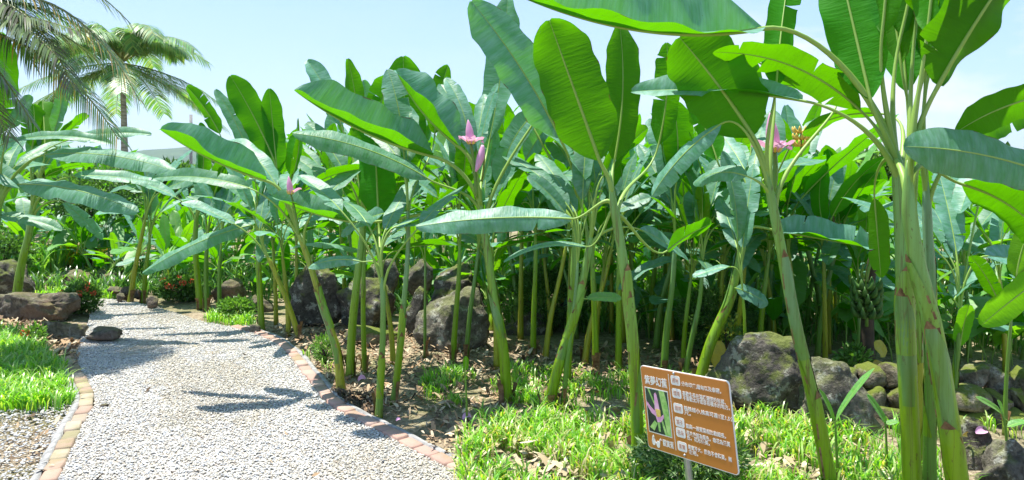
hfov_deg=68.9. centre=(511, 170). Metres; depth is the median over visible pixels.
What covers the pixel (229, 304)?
shrub
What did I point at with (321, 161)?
distant tree
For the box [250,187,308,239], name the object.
banana plant
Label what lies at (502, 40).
banana plant
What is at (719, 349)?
withered leaf
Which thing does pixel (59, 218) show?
banana plant
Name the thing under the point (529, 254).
banana plant
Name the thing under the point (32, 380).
grass
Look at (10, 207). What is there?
banana plant
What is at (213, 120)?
banana plant
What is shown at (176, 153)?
hills
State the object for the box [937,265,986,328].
banana plant
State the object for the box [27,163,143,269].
garden tree
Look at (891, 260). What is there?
banana plant
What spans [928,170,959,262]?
banana plant
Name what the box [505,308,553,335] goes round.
boulder
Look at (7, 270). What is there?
boulder
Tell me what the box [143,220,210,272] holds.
banana plant
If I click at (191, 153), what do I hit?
utility pole
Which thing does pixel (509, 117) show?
banana plant
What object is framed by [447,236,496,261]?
banana plant
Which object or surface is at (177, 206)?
banana plant
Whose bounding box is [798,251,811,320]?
banana plant
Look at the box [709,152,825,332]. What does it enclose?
banana plant
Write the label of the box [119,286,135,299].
stone
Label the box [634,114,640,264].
banana plant
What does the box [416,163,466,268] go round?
banana plant
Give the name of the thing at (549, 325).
banana plant
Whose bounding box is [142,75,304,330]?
banana plant
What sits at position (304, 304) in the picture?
boulder
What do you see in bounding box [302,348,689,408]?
grass
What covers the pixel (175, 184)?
banana plant
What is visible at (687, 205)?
banana plant
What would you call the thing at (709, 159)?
banana plant
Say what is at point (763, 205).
banana plant
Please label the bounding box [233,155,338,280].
banana plant
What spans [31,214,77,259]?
banana plant
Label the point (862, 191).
banana plant
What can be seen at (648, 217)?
banana plant
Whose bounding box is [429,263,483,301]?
boulder
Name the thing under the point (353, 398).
leaf litter
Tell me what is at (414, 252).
banana plant
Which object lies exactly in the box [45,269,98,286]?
boulder
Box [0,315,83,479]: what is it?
gravel
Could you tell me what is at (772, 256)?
banana plant
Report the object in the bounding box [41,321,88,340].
boulder
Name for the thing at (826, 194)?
banana plant
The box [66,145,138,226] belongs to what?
banana plant
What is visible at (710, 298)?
shrub
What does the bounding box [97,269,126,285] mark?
boulder
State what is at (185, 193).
banana plant
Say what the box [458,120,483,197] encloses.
banana flower
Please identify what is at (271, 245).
banana plant
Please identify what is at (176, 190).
distant tree
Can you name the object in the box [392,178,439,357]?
banana plant
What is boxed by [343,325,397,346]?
boulder
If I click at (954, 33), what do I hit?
banana plant
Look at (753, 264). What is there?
banana plant
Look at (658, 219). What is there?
banana plant
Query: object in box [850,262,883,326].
banana bunch
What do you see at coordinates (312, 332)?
leaf litter
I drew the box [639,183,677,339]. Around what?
banana plant
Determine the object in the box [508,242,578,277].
banana plant
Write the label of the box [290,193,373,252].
banana plant
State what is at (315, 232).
banana plant
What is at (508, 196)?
banana plant
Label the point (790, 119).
banana plant
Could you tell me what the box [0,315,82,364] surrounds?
leaf litter
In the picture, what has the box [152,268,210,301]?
ixora bush
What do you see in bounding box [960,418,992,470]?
boulder
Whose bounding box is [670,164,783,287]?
banana plant
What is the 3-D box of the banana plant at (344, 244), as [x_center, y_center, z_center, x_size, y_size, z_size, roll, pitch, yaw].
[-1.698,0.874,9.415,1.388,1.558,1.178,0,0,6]
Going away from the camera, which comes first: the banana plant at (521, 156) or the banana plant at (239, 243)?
the banana plant at (521, 156)
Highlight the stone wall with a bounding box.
[850,361,1023,430]
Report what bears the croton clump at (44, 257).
on the ground at (190, 311)
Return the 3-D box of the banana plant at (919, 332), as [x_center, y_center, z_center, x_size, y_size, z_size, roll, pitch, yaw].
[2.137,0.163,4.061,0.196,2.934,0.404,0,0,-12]
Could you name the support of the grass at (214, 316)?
on the ground at (190, 311)
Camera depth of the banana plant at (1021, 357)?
6.38 m
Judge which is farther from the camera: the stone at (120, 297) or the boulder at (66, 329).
the stone at (120, 297)
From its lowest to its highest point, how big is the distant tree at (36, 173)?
2.558 m
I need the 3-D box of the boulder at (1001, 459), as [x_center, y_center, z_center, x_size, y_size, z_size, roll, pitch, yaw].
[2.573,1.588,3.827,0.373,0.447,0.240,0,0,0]
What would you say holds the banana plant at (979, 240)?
on the ground at (190, 311)
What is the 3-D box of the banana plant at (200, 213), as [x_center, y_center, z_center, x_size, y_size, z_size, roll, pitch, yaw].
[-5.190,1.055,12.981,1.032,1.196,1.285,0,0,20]
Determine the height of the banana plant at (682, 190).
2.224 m
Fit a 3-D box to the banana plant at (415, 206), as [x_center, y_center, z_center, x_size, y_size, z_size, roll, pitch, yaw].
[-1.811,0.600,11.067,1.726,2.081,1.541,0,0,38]
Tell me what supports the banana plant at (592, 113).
on the ground at (190, 311)
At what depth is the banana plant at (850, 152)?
6.05 m
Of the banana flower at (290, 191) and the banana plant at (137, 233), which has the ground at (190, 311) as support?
the banana plant at (137, 233)
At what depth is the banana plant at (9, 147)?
11.10 m
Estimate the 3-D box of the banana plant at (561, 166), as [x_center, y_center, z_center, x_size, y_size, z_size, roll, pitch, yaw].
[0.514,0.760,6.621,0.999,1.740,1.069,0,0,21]
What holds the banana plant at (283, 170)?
on the ground at (190, 311)
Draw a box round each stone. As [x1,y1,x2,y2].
[107,286,121,296]
[116,293,124,301]
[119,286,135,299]
[134,289,140,299]
[146,295,158,307]
[249,324,260,332]
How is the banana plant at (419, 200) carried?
on the ground at (190, 311)
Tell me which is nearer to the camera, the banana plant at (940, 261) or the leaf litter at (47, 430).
the leaf litter at (47, 430)
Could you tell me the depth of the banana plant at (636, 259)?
9.10 m
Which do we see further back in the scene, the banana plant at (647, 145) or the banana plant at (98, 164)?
the banana plant at (98, 164)
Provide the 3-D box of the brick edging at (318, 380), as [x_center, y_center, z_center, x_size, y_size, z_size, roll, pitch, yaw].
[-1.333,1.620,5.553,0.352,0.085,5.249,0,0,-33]
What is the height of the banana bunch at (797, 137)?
0.309 m
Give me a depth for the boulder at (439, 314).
6.74 m
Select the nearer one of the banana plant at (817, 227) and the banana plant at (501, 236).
the banana plant at (817, 227)
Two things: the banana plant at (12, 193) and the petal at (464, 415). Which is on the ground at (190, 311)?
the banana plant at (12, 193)
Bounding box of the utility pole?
[189,115,192,164]
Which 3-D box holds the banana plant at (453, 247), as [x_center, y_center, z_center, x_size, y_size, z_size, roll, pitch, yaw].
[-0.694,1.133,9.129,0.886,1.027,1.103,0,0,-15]
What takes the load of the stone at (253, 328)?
on the brick edging at (318, 380)
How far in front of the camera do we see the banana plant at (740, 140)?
7.57 m
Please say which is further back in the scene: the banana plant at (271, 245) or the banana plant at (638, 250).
the banana plant at (271, 245)
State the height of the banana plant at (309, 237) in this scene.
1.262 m
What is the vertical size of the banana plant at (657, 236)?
2.188 m
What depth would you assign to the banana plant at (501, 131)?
7.72 m
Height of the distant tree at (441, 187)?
3.071 m
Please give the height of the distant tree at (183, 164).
2.241 m
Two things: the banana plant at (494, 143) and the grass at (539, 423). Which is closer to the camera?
the grass at (539, 423)
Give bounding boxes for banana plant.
[0,32,175,230]
[0,136,28,229]
[0,197,51,256]
[1,143,30,221]
[2,169,53,234]
[2,171,29,208]
[2,195,53,246]
[2,225,51,253]
[12,81,159,292]
[13,159,87,248]
[16,194,104,237]
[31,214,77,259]
[47,210,110,270]
[57,145,97,172]
[64,213,133,268]
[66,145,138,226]
[83,230,140,284]
[96,150,192,302]
[99,199,144,267]
[103,207,186,285]
[116,214,203,273]
[138,173,192,303]
[141,85,229,309]
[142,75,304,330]
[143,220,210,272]
[145,210,210,271]
[153,118,359,392]
[156,200,203,238]
[157,198,195,229]
[175,188,192,215]
[180,219,244,283]
[181,167,311,340]
[186,168,255,274]
[186,197,234,241]
[187,179,254,312]
[190,162,254,310]
[194,174,335,324]
[199,218,246,234]
[225,223,301,281]
[226,172,338,336]
[226,211,252,263]
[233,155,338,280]
[242,222,301,272]
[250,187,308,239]
[255,214,328,265]
[256,128,296,224]
[256,145,309,255]
[272,0,533,402]
[286,116,355,270]
[286,134,352,288]
[286,223,325,266]
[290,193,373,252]
[293,165,455,366]
[297,131,464,418]
[298,58,427,377]
[306,113,353,277]
[310,206,426,291]
[330,231,403,277]
[337,124,356,255]
[341,56,479,405]
[351,158,420,372]
[368,213,451,307]
[387,204,421,246]
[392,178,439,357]
[394,230,434,268]
[396,168,431,289]
[399,210,423,222]
[405,196,448,265]
[409,134,536,363]
[411,199,452,263]
[416,18,711,467]
[416,131,446,271]
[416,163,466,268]
[419,153,569,369]
[421,102,504,275]
[421,165,476,267]
[424,136,449,208]
[425,156,503,307]
[427,176,553,256]
[427,234,474,275]
[432,233,476,283]
[439,132,546,363]
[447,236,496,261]
[461,245,525,330]
[466,104,565,308]
[467,0,581,386]
[471,233,532,312]
[484,112,550,339]
[487,182,587,335]
[490,122,543,321]
[491,150,585,310]
[502,151,620,412]
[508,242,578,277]
[511,190,609,338]
[516,152,566,357]
[517,159,615,298]
[522,169,570,287]
[523,199,582,303]
[525,230,612,324]
[528,0,921,479]
[534,170,685,337]
[536,124,688,406]
[540,154,572,359]
[547,235,614,272]
[553,227,643,313]
[579,152,652,364]
[582,156,692,295]
[584,156,650,374]
[594,185,679,330]
[600,246,662,307]
[604,149,665,370]
[606,142,651,322]
[609,160,657,332]
[613,235,637,262]
[613,242,663,283]
[614,181,672,268]
[618,156,763,357]
[620,148,679,342]
[622,137,762,348]
[625,131,712,316]
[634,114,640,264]
[634,146,688,283]
[636,102,727,369]
[639,177,809,340]
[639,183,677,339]
[640,233,718,322]
[651,0,836,479]
[662,156,813,334]
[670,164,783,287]
[671,110,854,331]
[671,229,710,259]
[677,123,744,285]
[678,64,871,375]
[678,132,755,372]
[680,188,778,284]
[692,151,767,334]
[700,156,715,320]
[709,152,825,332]
[715,213,816,330]
[753,114,898,284]
[753,231,768,317]
[754,265,811,325]
[759,145,892,353]
[766,150,892,357]
[766,194,891,259]
[781,102,878,343]
[785,186,890,333]
[790,134,893,356]
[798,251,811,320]
[804,219,857,309]
[807,147,840,282]
[808,161,893,341]
[814,194,894,363]
[833,191,891,326]
[841,173,1009,410]
[855,162,889,193]
[859,234,894,316]
[860,249,875,361]
[868,0,1023,479]
[878,198,893,253]
[879,166,891,197]
[880,241,960,341]
[886,12,1023,479]
[886,25,927,463]
[889,171,977,246]
[889,219,961,271]
[903,84,1023,327]
[914,162,986,310]
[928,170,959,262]
[929,175,1009,372]
[933,208,975,299]
[935,203,1012,357]
[937,251,1011,341]
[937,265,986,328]
[947,226,990,262]
[968,234,1023,435]
[969,206,1013,264]
[1009,274,1023,359]
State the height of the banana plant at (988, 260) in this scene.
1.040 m
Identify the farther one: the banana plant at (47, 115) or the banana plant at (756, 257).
the banana plant at (47, 115)
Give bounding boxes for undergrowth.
[0,188,1023,367]
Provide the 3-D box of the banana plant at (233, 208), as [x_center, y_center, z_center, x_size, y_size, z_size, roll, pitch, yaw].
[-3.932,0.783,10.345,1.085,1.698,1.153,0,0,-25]
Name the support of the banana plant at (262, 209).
on the ground at (190, 311)
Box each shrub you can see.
[0,228,40,269]
[215,293,257,317]
[309,331,339,364]
[505,258,598,329]
[623,428,754,479]
[674,277,758,351]
[704,313,742,350]
[832,341,875,366]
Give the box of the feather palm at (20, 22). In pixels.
[0,0,147,153]
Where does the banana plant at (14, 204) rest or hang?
on the ground at (190, 311)
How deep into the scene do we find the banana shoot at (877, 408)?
4.00 m
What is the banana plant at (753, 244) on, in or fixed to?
on the ground at (190, 311)
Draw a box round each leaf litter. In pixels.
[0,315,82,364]
[0,410,69,469]
[96,330,388,479]
[270,321,700,460]
[330,386,385,412]
[446,402,899,479]
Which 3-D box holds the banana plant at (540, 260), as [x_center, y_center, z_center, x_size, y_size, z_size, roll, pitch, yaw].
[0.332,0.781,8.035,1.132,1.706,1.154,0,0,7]
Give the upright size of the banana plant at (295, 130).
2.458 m
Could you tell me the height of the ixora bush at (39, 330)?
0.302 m
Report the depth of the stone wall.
4.91 m
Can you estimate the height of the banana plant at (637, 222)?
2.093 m
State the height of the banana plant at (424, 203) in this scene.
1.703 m
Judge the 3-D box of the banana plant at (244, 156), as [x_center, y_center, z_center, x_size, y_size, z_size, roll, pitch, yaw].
[-1.839,0.624,5.612,1.463,2.022,0.983,0,0,-32]
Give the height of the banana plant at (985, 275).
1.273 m
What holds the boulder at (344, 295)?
on the ground at (190, 311)
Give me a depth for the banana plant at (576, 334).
7.29 m
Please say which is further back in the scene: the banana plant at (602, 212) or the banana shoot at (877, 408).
the banana plant at (602, 212)
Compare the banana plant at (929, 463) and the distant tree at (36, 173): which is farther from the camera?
the distant tree at (36, 173)
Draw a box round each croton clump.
[0,239,78,278]
[34,241,106,269]
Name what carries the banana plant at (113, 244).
on the ground at (190, 311)
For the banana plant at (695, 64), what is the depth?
3.73 m
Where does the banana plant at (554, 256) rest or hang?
on the ground at (190, 311)
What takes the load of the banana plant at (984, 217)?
on the ground at (190, 311)
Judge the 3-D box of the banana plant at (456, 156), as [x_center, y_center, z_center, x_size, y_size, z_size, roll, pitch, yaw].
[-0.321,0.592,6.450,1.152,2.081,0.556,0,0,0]
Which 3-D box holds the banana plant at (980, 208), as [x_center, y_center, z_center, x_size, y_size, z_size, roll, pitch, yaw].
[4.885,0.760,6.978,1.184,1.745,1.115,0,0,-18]
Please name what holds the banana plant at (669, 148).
on the ground at (190, 311)
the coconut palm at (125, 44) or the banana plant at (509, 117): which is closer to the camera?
the banana plant at (509, 117)
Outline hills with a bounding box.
[136,147,213,165]
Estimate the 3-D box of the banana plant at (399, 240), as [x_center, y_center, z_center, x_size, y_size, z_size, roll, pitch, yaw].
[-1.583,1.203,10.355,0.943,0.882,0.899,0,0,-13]
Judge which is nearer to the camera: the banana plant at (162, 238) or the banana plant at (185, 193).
the banana plant at (162, 238)
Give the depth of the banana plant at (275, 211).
7.25 m
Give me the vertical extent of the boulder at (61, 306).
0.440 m
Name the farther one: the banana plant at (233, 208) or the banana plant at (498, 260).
the banana plant at (233, 208)
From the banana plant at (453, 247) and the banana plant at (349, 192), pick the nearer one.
the banana plant at (349, 192)
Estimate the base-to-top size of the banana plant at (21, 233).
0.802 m
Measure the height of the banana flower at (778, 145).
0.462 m
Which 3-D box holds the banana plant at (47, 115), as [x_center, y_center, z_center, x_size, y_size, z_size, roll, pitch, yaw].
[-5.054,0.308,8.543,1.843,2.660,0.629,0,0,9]
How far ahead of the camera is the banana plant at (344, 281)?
9.32 m
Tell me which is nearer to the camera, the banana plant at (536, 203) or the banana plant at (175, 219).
the banana plant at (536, 203)
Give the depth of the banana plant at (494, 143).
6.29 m
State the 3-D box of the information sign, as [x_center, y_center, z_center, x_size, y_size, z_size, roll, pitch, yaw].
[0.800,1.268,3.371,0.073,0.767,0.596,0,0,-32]
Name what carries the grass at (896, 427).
on the ground at (190, 311)
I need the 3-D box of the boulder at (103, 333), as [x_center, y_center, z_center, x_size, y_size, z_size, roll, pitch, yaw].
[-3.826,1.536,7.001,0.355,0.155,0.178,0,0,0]
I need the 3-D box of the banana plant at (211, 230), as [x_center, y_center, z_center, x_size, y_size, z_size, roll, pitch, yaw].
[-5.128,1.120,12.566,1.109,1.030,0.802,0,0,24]
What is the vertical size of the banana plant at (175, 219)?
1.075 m
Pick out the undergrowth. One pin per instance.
(774, 310)
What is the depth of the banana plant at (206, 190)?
8.52 m
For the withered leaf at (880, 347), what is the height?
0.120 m
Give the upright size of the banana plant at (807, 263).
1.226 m
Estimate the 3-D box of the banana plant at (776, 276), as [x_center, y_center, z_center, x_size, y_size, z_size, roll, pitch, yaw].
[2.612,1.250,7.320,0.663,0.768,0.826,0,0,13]
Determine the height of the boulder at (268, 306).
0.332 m
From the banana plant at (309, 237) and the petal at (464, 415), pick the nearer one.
the petal at (464, 415)
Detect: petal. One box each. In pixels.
[462,412,470,418]
[975,426,987,433]
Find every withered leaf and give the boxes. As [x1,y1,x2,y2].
[711,341,725,366]
[874,340,886,356]
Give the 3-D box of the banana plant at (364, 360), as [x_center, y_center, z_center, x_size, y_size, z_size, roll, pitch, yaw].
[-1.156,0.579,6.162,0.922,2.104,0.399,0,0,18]
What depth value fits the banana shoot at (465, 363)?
4.75 m
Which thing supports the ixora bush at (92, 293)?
on the ground at (190, 311)
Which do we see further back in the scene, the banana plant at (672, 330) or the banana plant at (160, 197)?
the banana plant at (160, 197)
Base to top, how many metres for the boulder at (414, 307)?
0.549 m
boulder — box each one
[0,259,36,293]
[0,292,80,323]
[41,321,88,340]
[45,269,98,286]
[85,326,122,340]
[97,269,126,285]
[211,278,246,299]
[248,295,273,311]
[289,261,341,326]
[336,277,395,327]
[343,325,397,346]
[366,258,399,294]
[402,259,433,295]
[406,286,427,334]
[413,286,489,352]
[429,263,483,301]
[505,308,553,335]
[705,331,802,417]
[798,356,884,434]
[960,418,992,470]
[975,438,1023,479]
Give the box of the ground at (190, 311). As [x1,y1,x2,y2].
[0,209,1023,479]
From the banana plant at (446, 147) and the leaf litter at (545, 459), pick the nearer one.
the leaf litter at (545, 459)
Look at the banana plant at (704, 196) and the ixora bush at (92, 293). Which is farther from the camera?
the ixora bush at (92, 293)
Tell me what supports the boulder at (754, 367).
on the ground at (190, 311)
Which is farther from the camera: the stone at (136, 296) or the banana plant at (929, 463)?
the stone at (136, 296)
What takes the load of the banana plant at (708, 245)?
on the ground at (190, 311)
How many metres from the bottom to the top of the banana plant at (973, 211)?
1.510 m
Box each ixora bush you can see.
[19,320,48,341]
[58,277,104,314]
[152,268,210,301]
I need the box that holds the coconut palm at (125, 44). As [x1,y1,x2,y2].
[18,21,231,198]
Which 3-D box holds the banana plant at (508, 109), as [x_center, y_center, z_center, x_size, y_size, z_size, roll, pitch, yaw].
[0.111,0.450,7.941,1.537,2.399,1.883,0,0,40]
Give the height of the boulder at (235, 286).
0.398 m
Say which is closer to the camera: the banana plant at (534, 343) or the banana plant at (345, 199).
the banana plant at (534, 343)
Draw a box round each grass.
[0,318,85,415]
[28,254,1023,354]
[31,283,255,325]
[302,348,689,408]
[445,380,901,479]
[835,408,1023,479]
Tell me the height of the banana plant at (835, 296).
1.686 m
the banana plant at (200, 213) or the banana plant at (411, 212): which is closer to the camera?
the banana plant at (411, 212)
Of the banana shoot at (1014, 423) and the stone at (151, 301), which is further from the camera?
the stone at (151, 301)
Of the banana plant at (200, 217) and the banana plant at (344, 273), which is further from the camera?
the banana plant at (200, 217)
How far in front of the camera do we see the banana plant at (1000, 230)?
6.14 m
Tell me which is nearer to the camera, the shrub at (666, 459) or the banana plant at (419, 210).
the shrub at (666, 459)
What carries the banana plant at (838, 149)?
on the ground at (190, 311)
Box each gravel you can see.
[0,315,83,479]
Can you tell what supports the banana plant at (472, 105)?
on the ground at (190, 311)
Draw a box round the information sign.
[640,365,739,479]
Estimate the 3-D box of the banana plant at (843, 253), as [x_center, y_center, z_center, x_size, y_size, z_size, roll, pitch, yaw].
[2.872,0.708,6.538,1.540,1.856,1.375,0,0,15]
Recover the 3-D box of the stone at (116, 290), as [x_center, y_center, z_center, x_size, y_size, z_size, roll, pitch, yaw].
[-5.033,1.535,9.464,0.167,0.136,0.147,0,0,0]
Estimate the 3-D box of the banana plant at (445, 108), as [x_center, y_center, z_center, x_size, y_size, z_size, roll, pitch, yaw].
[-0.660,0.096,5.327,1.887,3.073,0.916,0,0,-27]
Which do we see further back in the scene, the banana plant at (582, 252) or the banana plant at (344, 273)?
the banana plant at (582, 252)
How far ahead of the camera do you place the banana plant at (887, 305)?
6.76 m
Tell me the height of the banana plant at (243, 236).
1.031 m
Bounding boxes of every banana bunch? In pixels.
[778,126,810,172]
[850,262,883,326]
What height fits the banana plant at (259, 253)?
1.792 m
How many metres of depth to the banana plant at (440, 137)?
10.08 m
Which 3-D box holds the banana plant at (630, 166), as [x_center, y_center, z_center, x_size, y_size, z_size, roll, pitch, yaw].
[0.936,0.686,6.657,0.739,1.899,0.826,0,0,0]
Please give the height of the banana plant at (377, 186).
2.135 m
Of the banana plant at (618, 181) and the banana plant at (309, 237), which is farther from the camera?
the banana plant at (309, 237)
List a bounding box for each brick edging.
[29,357,93,479]
[230,324,490,479]
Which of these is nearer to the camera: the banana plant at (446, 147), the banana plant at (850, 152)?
the banana plant at (850, 152)
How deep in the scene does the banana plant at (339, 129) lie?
13.12 m
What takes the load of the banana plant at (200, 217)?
on the ground at (190, 311)
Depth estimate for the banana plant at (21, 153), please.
15.00 m
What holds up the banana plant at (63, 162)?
on the ground at (190, 311)
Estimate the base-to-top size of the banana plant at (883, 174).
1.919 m
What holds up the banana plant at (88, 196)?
on the ground at (190, 311)
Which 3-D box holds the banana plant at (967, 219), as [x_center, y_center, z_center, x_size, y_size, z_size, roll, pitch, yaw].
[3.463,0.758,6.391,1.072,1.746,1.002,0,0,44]
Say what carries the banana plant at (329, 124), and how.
on the ground at (190, 311)
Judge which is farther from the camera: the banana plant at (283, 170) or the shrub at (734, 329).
the banana plant at (283, 170)
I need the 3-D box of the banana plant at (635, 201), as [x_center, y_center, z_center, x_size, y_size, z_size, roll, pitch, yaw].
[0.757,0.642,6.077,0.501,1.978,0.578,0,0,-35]
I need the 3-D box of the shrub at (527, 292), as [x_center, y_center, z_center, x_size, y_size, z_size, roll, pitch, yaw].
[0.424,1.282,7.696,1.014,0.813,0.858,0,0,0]
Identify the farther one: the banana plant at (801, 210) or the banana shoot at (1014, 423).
the banana plant at (801, 210)
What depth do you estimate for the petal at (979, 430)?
4.16 m
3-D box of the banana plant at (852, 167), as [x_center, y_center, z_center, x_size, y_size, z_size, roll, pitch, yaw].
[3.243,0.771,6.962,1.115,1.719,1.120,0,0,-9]
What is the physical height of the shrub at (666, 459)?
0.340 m
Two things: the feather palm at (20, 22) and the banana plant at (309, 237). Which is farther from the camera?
the banana plant at (309, 237)
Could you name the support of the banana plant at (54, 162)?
on the ground at (190, 311)
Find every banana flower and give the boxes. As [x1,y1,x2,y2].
[287,176,301,234]
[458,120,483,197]
[475,145,484,181]
[751,113,794,192]
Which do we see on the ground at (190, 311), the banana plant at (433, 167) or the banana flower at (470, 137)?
the banana plant at (433, 167)
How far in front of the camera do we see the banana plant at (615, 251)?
8.27 m
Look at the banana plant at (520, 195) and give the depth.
6.53 m
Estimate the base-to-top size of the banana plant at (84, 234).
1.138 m
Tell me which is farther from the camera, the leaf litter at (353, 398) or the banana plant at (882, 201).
the banana plant at (882, 201)
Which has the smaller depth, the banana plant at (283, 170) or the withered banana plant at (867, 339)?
the withered banana plant at (867, 339)
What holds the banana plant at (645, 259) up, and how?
on the ground at (190, 311)
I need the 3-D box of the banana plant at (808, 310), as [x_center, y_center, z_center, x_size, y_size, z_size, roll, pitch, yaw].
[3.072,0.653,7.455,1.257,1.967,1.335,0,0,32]
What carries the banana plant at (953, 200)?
on the ground at (190, 311)
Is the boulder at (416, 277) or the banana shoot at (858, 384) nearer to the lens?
the banana shoot at (858, 384)
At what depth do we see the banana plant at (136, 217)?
12.14 m
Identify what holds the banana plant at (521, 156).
on the ground at (190, 311)
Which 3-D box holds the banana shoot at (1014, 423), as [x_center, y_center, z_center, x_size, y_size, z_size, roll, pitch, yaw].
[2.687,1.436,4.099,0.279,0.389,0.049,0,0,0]
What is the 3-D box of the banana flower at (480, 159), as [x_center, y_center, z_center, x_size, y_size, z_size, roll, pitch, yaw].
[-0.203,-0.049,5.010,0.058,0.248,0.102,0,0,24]
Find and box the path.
[62,299,452,479]
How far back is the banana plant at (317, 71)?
5.85 m
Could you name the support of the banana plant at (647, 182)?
on the ground at (190, 311)
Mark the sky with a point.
(267, 44)
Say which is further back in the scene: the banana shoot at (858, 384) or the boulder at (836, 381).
the boulder at (836, 381)
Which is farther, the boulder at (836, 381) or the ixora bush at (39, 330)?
the ixora bush at (39, 330)
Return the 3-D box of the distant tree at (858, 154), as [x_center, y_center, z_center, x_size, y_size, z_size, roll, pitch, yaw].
[10.727,0.400,24.135,3.482,2.634,2.777,0,0,33]
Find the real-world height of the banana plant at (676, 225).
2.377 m
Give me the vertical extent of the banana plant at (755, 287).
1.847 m
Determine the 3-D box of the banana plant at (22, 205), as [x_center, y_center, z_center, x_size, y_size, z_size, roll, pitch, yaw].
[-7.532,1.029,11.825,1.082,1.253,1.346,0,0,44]
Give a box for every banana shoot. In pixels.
[463,356,468,425]
[819,368,873,477]
[867,394,897,469]
[976,396,1023,440]
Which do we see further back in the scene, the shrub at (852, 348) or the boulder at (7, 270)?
the boulder at (7, 270)
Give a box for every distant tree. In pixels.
[18,144,97,217]
[94,162,193,224]
[163,156,212,221]
[308,146,356,182]
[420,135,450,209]
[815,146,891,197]
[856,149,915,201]
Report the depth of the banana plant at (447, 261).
8.61 m
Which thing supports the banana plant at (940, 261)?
on the ground at (190, 311)
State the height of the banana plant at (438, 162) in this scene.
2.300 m
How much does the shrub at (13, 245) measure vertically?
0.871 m
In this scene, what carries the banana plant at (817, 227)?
on the ground at (190, 311)
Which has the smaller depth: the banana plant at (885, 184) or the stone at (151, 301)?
the stone at (151, 301)
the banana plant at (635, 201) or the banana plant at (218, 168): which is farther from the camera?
the banana plant at (218, 168)
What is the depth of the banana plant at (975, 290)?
7.12 m
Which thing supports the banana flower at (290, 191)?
attached to the banana plant at (244, 156)
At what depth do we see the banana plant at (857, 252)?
6.19 m
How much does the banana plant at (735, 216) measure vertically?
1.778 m
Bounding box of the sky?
[0,0,1023,153]
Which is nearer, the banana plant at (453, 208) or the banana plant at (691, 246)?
the banana plant at (691, 246)
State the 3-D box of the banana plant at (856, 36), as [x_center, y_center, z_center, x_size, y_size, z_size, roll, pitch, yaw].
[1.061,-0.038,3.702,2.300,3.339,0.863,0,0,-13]
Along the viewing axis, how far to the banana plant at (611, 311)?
7.52 m
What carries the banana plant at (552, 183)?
on the ground at (190, 311)
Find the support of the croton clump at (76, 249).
on the ground at (190, 311)
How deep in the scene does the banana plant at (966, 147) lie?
3.27 m
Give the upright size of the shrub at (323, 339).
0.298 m
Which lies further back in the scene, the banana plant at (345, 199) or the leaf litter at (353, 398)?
the banana plant at (345, 199)
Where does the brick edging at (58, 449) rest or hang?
on the ground at (190, 311)
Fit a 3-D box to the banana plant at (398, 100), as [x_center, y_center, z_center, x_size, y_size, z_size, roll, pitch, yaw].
[-0.776,0.370,5.535,0.838,2.527,0.858,0,0,-36]
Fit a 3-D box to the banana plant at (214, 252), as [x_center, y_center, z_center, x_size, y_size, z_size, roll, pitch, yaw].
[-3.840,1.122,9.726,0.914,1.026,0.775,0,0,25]
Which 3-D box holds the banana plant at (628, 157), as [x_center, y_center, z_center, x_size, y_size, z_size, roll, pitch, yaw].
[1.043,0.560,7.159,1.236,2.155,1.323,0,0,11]

